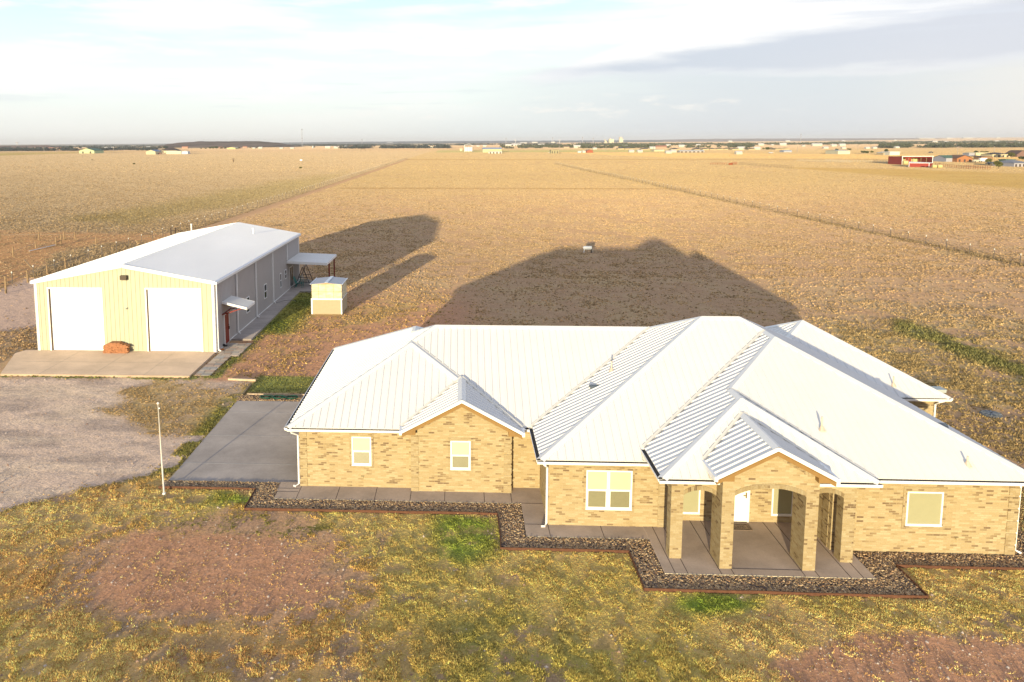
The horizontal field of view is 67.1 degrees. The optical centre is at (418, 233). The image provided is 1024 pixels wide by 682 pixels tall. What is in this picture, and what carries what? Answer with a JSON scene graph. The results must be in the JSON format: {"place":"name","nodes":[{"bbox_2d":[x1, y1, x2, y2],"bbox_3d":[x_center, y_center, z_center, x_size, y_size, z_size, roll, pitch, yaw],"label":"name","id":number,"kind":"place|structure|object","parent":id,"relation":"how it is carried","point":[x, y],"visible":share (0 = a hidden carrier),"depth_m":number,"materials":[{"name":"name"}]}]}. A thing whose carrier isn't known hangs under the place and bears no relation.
{"place":"outdoors","nodes":[
{"label":"outdoors","id":0,"kind":"place"},
{"bbox_2d":[0,145,58,147],"bbox_3d":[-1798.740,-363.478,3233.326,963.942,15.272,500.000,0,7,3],"label":"hill","id":1,"kind":"structure","parent":0,"point":[31,146],"depth_m":3154.16,"materials":[{"name":"soil"}]},
{"bbox_2d":[194,343,250,375],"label":"paver path","id":2,"kind":"structure","parent":0,"point":[221,358],"depth_m":50.99,"materials":[{"name":"concrete"}]},
{"bbox_2d":[163,141,304,147],"bbox_3d":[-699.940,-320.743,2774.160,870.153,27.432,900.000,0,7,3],"label":"hill","id":3,"kind":"structure","parent":0,"point":[208,144],"depth_m":2587.40,"materials":[{"name":"soil"}]},
{"bbox_2d":[169,401,300,481],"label":"driveway","id":4,"kind":"structure","parent":0,"point":[260,447],"depth_m":35.57,"materials":[{"name":"concrete"}]},
{"bbox_2d":[288,280,311,291],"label":"patio","id":5,"kind":"structure","parent":0,"point":[305,287],"depth_m":74.83,"materials":[{"name":"concrete"}]},
{"bbox_2d":[293,276,303,287],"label":"patio chair","id":6,"kind":"object","parent":5,"relation":"on","point":[295,281],"visible":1,"depth_m":74.88,"materials":[{"name":"teal paint"}]},
{"bbox_2d":[295,265,312,285],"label":"patio swing","id":7,"kind":"object","parent":5,"relation":"on","point":[302,279],"visible":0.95,"depth_m":76.13,"materials":[{"name":"black metal"}]},
{"bbox_2d":[67,140,661,144],"bbox_3d":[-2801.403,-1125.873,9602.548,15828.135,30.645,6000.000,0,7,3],"label":"hill","id":8,"kind":"structure","parent":0,"point":[555,141],"depth_m":8078.44,"materials":[{"name":"soil"}]},
{"bbox_2d":[274,482,647,538],"bbox_3d":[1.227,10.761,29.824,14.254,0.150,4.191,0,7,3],"label":"sidewalk","id":9,"kind":"structure","parent":0,"point":[533,514],"depth_m":30.56,"materials":[{"name":"concrete"}]},
{"bbox_2d":[0,137,1023,681],"bbox_3d":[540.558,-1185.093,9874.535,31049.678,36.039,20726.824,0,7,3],"label":"ground","id":10,"kind":"structure","parent":0,"point":[66,449],"depth_m":56.35,"materials":[{"name":"brown soil"}]},
{"bbox_2d":[0,231,96,293],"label":"corral fence","id":11,"kind":"object","parent":10,"relation":"on","point":[26,274],"visible":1,"depth_m":98.45,"materials":[{"name":"brown wood"}]},
{"bbox_2d":[79,148,103,152],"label":"barn","id":12,"kind":"structure","parent":10,"relation":"on","point":[91,150],"depth_m":1134.06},
{"bbox_2d":[0,350,215,377],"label":"shop apron","id":13,"kind":"object","parent":10,"relation":"on","point":[176,364],"visible":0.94,"depth_m":49.25,"materials":[{"name":"concrete"}]},
{"bbox_2d":[103,341,129,352],"bbox_3d":[-20.485,7.761,51.935,1.790,0.700,0.590,0,7,3],"label":"brick pile","id":14,"kind":"object","parent":13,"relation":"on","point":[116,347],"visible":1,"depth_m":51.69,"materials":[{"name":"orange brick"}]},
{"bbox_2d":[146,150,161,153],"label":"building","id":15,"kind":"structure","parent":10,"relation":"on","point":[153,151],"depth_m":989.85,"materials":[{"name":"beige metal"}]},
{"bbox_2d":[157,402,165,494],"bbox_3d":[-10.431,8.768,30.957,0.201,3.964,0.133,0,7,3],"label":"flagpole","id":16,"kind":"object","parent":10,"relation":"on","point":[164,493],"visible":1,"depth_m":30.95,"materials":[{"name":"metal"}]},
{"bbox_2d":[160,148,180,152],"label":"house","id":17,"kind":"structure","parent":10,"relation":"on","point":[168,149],"depth_m":1189.62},
{"bbox_2d":[166,151,180,153],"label":"building","id":18,"kind":"structure","parent":10,"relation":"on","point":[173,152],"depth_m":1006.78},
{"bbox_2d":[30,222,336,352],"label":"metal shop","id":19,"kind":"structure","parent":10,"relation":"on","point":[213,289],"depth_m":52.42,"materials":[{"name":"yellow metal"}]},
{"bbox_2d":[46,287,104,350],"bbox_3d":[-23.405,5.922,52.282,3.874,4.500,0.166,0,7,3],"label":"rollup door","id":20,"kind":"structure","parent":19,"relation":"in","point":[75,314],"depth_m":52.35,"materials":[{"name":"white metal"}]},
{"bbox_2d":[144,288,203,351],"bbox_3d":[-16.594,5.930,51.906,3.894,4.500,0.166,0,7,3],"label":"rollup door","id":21,"kind":"structure","parent":19,"relation":"in","point":[173,315],"depth_m":51.97,"materials":[{"name":"white metal"}]},
{"bbox_2d":[224,311,229,344],"bbox_3d":[-13.598,6.714,54.236,0.098,2.160,1.120,0,7,3],"label":"side door","id":22,"kind":"structure","parent":19,"relation":"in","point":[226,317],"depth_m":54.10,"materials":[{"name":"red paint"}]},
{"bbox_2d":[264,283,266,298],"bbox_3d":[-13.027,4.933,64.903,0.058,1.235,0.861,0,7,3],"label":"window","id":23,"kind":"structure","parent":19,"relation":"in","point":[265,285],"depth_m":64.93,"materials":[{"name":"white glass"}]},
{"bbox_2d":[289,265,293,287],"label":"patio door","id":24,"kind":"structure","parent":19,"relation":"in","point":[290,268],"depth_m":74.88,"materials":[{"name":"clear glass"}]},
{"bbox_2d":[0,158,405,283],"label":"wire fence","id":25,"kind":"object","parent":10,"relation":"on","point":[33,266],"visible":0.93,"depth_m":117.95,"materials":[{"name":"metal"}]},
{"bbox_2d":[228,378,255,381],"bbox_3d":[-10.633,8.819,45.983,1.726,0.129,0.120,1,7,8],"label":"timber edging","id":26,"kind":"object","parent":10,"relation":"on","point":[238,379],"visible":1,"depth_m":45.95,"materials":[{"name":"beige wood"}]},
{"bbox_2d":[241,383,251,394],"bbox_3d":[-9.940,9.033,44.151,0.100,0.122,2.050,0,7,2],"label":"timber edging","id":27,"kind":"object","parent":10,"relation":"on","point":[247,388],"visible":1,"depth_m":44.13,"materials":[{"name":"brown wood"}]},
{"bbox_2d":[231,291,298,340],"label":"shop walk","id":28,"kind":"structure","parent":10,"relation":"on","point":[265,318],"depth_m":61.41,"materials":[{"name":"concrete"}]},
{"bbox_2d":[236,395,302,400],"bbox_3d":[-7.370,9.229,42.612,5.549,0.117,0.930,0,7,3],"label":"river rock","id":29,"kind":"object","parent":10,"relation":"on","point":[250,398],"visible":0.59,"depth_m":42.54,"materials":[{"name":"stone"}]},
{"bbox_2d":[259,395,273,398],"bbox_3d":[-8.506,9.154,42.727,0.859,0.083,0.513,0,7,3],"label":"garden hose","id":30,"kind":"object","parent":29,"relation":"on","point":[260,396],"visible":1,"depth_m":42.61,"materials":[{"name":"green rubber"}]},
{"bbox_2d":[272,395,285,398],"bbox_3d":[-7.832,9.156,42.677,0.834,0.081,0.514,0,7,3],"label":"garden hose","id":31,"kind":"object","parent":29,"relation":"on","point":[282,396],"visible":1,"depth_m":42.63,"materials":[{"name":"green rubber"}]},
{"bbox_2d":[285,395,298,398],"bbox_3d":[-7.109,9.158,42.641,0.828,0.083,0.522,0,7,3],"label":"garden hose","id":32,"kind":"object","parent":29,"relation":"on","point":[287,397],"visible":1,"depth_m":42.69,"materials":[{"name":"green rubber"}]},
{"bbox_2d":[247,393,304,395],"bbox_3d":[-7.501,9.143,43.199,4.480,0.106,0.050,0,7,3],"label":"timber edging","id":33,"kind":"object","parent":10,"relation":"on","point":[274,394],"visible":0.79,"depth_m":43.21,"materials":[{"name":"beige wood"}]},
{"bbox_2d":[0,142,626,150],"bbox_3d":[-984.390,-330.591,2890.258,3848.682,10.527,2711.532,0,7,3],"label":"distant wood","id":34,"kind":"object","parent":10,"relation":"on","point":[136,147],"visible":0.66,"depth_m":1795.65,"materials":[{"name":"green plant"}]},
{"bbox_2d":[158,486,496,515],"bbox_3d":[-3.885,10.646,30.464,13.916,0.115,1.756,0,7,3],"label":"bed edging","id":35,"kind":"object","parent":10,"relation":"on","point":[335,510],"visible":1,"depth_m":29.61,"materials":[{"name":"metal"}]},
{"bbox_2d":[310,276,347,314],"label":"well house","id":36,"kind":"structure","parent":10,"relation":"on","point":[329,295],"depth_m":63.24,"materials":[{"name":"beige metal"}]},
{"bbox_2d":[482,147,501,151],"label":"building","id":37,"kind":"structure","parent":10,"relation":"on","point":[491,149],"depth_m":1007.24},
{"bbox_2d":[488,151,501,153],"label":"building","id":38,"kind":"structure","parent":10,"relation":"on","point":[494,152],"depth_m":910.50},
{"bbox_2d":[0,488,1023,681],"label":"lawn grass","id":39,"kind":"structure","parent":10,"relation":"on","point":[675,663],"depth_m":22.95,"materials":[{"name":"green plant"}]},
{"bbox_2d":[0,277,1023,489],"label":"weedy grass","id":40,"kind":"structure","parent":10,"relation":"on","point":[973,354],"depth_m":54.66,"materials":[{"name":"plant"}]},
{"bbox_2d":[0,333,1023,681],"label":"pebbles","id":41,"kind":"object","parent":10,"relation":"on","point":[466,601],"visible":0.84,"depth_m":23.24,"materials":[{"name":"stone"}]},
{"bbox_2d":[170,480,875,579],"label":"slab edges","id":42,"kind":"object","parent":10,"relation":"on","point":[593,538],"visible":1,"depth_m":27.38,"materials":[{"name":"concrete"}]},
{"bbox_2d":[583,246,592,252],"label":"farm tank","id":43,"kind":"object","parent":10,"relation":"on","point":[587,248],"visible":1,"depth_m":97.61,"materials":[{"name":"white metal"}]},
{"bbox_2d":[161,480,1023,594],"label":"river rock","id":44,"kind":"object","parent":10,"relation":"on","point":[513,522],"visible":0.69,"depth_m":26.13,"materials":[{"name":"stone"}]},
{"bbox_2d":[284,316,1023,570],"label":"brick house","id":45,"kind":"structure","parent":10,"relation":"on","point":[811,433],"depth_m":29.48,"materials":[{"name":"white metal"}]},
{"bbox_2d":[351,437,371,465],"bbox_3d":[-2.348,8.960,31.373,0.828,1.241,0.055,0,7,3],"label":"window","id":46,"kind":"structure","parent":45,"relation":"in","point":[361,446],"depth_m":31.39,"materials":[{"name":"beige glass"}]},
{"bbox_2d":[450,441,470,469],"bbox_3d":[1.690,8.990,30.881,0.836,1.226,0.055,0,7,3],"label":"window","id":47,"kind":"structure","parent":45,"relation":"in","point":[460,451],"depth_m":30.90,"materials":[{"name":"beige glass"}]},
{"bbox_2d":[585,470,632,510],"bbox_3d":[6.998,9.452,28.080,1.691,1.522,0.055,0,7,3],"label":"window","id":48,"kind":"structure","parent":45,"relation":"in","point":[605,489],"depth_m":28.10,"materials":[{"name":"white glass"}]},
{"bbox_2d":[683,490,700,513],"bbox_3d":[10.020,9.747,28.489,0.970,1.520,0.055,0,7,3],"label":"window","id":49,"kind":"structure","parent":45,"relation":"in","point":[691,500],"depth_m":28.54,"materials":[{"name":"beige glass"}]},
{"bbox_2d":[734,491,749,521],"bbox_3d":[11.769,9.723,28.376,1.050,2.120,0.101,0,7,3],"label":"front door","id":50,"kind":"structure","parent":45,"relation":"in","point":[742,500],"depth_m":28.42,"materials":[{"name":"white metal"}]},
{"bbox_2d":[771,489,792,515],"bbox_3d":[13.489,9.751,28.298,0.803,1.520,0.055,0,7,3],"label":"window","id":51,"kind":"structure","parent":45,"relation":"in","point":[782,500],"depth_m":28.34,"materials":[{"name":"beige glass"}]},
{"bbox_2d":[905,491,943,526],"bbox_3d":[17.306,9.438,26.136,1.217,1.234,0.055,0,7,3],"label":"window","id":52,"kind":"structure","parent":45,"relation":"in","point":[925,509],"depth_m":26.16,"materials":[{"name":"beige glass"}]},
{"bbox_2d":[655,145,666,148],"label":"distant building","id":53,"kind":"structure","parent":10,"relation":"on","point":[661,146],"depth_m":1376.44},
{"bbox_2d":[677,150,703,152],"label":"building","id":54,"kind":"structure","parent":10,"relation":"on","point":[682,151],"depth_m":912.13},
{"bbox_2d":[643,520,874,577],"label":"porch slab","id":55,"kind":"structure","parent":10,"relation":"on","point":[759,550],"depth_m":26.20,"materials":[{"name":"concrete"}]},
{"bbox_2d":[733,524,752,530],"bbox_3d":[11.794,10.811,28.100,0.820,0.023,0.447,0,7,3],"label":"doormat","id":56,"kind":"object","parent":55,"relation":"on","point":[746,527],"visible":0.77,"depth_m":28.06,"materials":[{"name":"brown fabric"}]},
{"bbox_2d":[652,520,863,577],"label":"porch joints","id":57,"kind":"object","parent":55,"relation":"on","point":[741,568],"visible":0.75,"depth_m":25.98,"materials":[{"name":"grey concrete"}]},
{"bbox_2d":[497,513,1023,598],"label":"bed edging","id":58,"kind":"object","parent":10,"relation":"on","point":[925,595],"visible":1,"depth_m":24.26,"materials":[{"name":"metal"}]},
{"bbox_2d":[500,140,1023,148],"bbox_3d":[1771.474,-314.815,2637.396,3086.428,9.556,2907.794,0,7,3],"label":"distant wood","id":59,"kind":"object","parent":10,"relation":"on","point":[963,144],"visible":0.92,"depth_m":1715.42,"materials":[{"name":"green plant"}]},
{"bbox_2d":[739,162,793,167],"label":"pipe fence","id":60,"kind":"object","parent":10,"relation":"on","point":[764,166],"visible":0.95,"depth_m":416.29,"materials":[{"name":"brown metal"}]},
{"bbox_2d":[557,163,1022,264],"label":"wire fence","id":61,"kind":"object","parent":10,"relation":"on","point":[826,217],"visible":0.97,"depth_m":124.83,"materials":[{"name":"metal"}]},
{"bbox_2d":[811,143,821,145],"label":"distant building","id":62,"kind":"structure","parent":10,"relation":"on","point":[816,144],"depth_m":1756.51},
{"bbox_2d":[800,159,849,161],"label":"pipe fence","id":63,"kind":"object","parent":10,"relation":"on","point":[821,160],"visible":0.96,"depth_m":492.88,"materials":[{"name":"white metal"}]},
{"bbox_2d":[825,150,849,153],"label":"building","id":64,"kind":"structure","parent":10,"relation":"on","point":[837,151],"depth_m":757.14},
{"bbox_2d":[881,151,899,154],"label":"building","id":65,"kind":"structure","parent":10,"relation":"on","point":[890,153],"depth_m":695.03,"materials":[{"name":"beige metal"}]},
{"bbox_2d":[888,156,933,164],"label":"hay barn","id":66,"kind":"structure","parent":10,"relation":"on","point":[895,159],"depth_m":437.54,"materials":[{"name":"red metal"}]},
{"bbox_2d":[908,162,932,166],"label":"red shed","id":67,"kind":"structure","parent":10,"relation":"on","point":[920,164],"depth_m":394.05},
{"bbox_2d":[930,386,946,392],"bbox_3d":[29.361,8.876,43.337,0.790,0.188,0.640,0,7,3],"label":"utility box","id":68,"kind":"object","parent":10,"relation":"on","point":[941,389],"visible":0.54,"depth_m":43.23,"materials":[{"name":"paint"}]},
{"bbox_2d":[933,155,951,161],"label":"barn","id":69,"kind":"structure","parent":10,"relation":"on","point":[943,158],"depth_m":486.81,"materials":[{"name":"grey metal"}]},
{"bbox_2d":[952,155,971,161],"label":"barn","id":70,"kind":"structure","parent":10,"relation":"on","point":[960,158],"depth_m":477.75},
{"bbox_2d":[963,153,974,155],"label":"building","id":71,"kind":"structure","parent":10,"relation":"on","point":[969,154],"depth_m":636.22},
{"bbox_2d":[965,152,987,155],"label":"building","id":72,"kind":"structure","parent":10,"relation":"on","point":[978,153],"depth_m":635.89,"materials":[{"name":"beige"}]},
{"bbox_2d":[973,156,992,158],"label":"building","id":73,"kind":"structure","parent":10,"relation":"on","point":[987,157],"depth_m":534.16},
{"bbox_2d":[979,410,1002,417],"bbox_3d":[29.684,9.361,39.612,1.040,0.105,1.040,0,7,3],"label":"septic lid","id":74,"kind":"object","parent":10,"relation":"on","point":[991,414],"visible":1,"depth_m":39.48,"materials":[{"name":"grey concrete"}]},
{"bbox_2d":[980,152,1009,156],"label":"house","id":75,"kind":"structure","parent":10,"relation":"on","point":[995,154],"depth_m":593.86,"materials":[{"name":"beige"}]},
{"bbox_2d":[993,161,1002,168],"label":"tree","id":76,"kind":"object","parent":10,"relation":"on","point":[998,163],"visible":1,"depth_m":366.23,"materials":[{"name":"green plant"}]},
{"bbox_2d":[993,160,1023,166],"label":"house","id":77,"kind":"structure","parent":10,"relation":"on","point":[1013,163],"depth_m":394.11,"materials":[{"name":"white"}]},
{"bbox_2d":[1005,150,1023,156],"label":"house","id":78,"kind":"structure","parent":10,"relation":"on","point":[1018,153],"depth_m":604.55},
{"bbox_2d":[0,172,1023,278],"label":"range grass","id":79,"kind":"structure","parent":0,"point":[82,258],"depth_m":131.93,"materials":[{"name":"beige plant"}]},
{"bbox_2d":[0,144,1023,171],"bbox_3d":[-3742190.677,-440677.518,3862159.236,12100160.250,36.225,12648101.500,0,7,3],"label":"range grass","id":80,"kind":"structure","parent":0,"point":[676,167],"depth_m":505.67,"materials":[{"name":"beige plant"}]},
{"bbox_2d":[0,0,1023,144],"label":"sky","id":81,"kind":"structure","parent":0,"point":[72,71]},
{"bbox_2d":[659,138,942,141],"bbox_3d":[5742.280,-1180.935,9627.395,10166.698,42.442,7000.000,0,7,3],"label":"hill","id":82,"kind":"structure","parent":0,"point":[759,139],"depth_m":8030.82,"materials":[{"name":"soil"}]}
]}

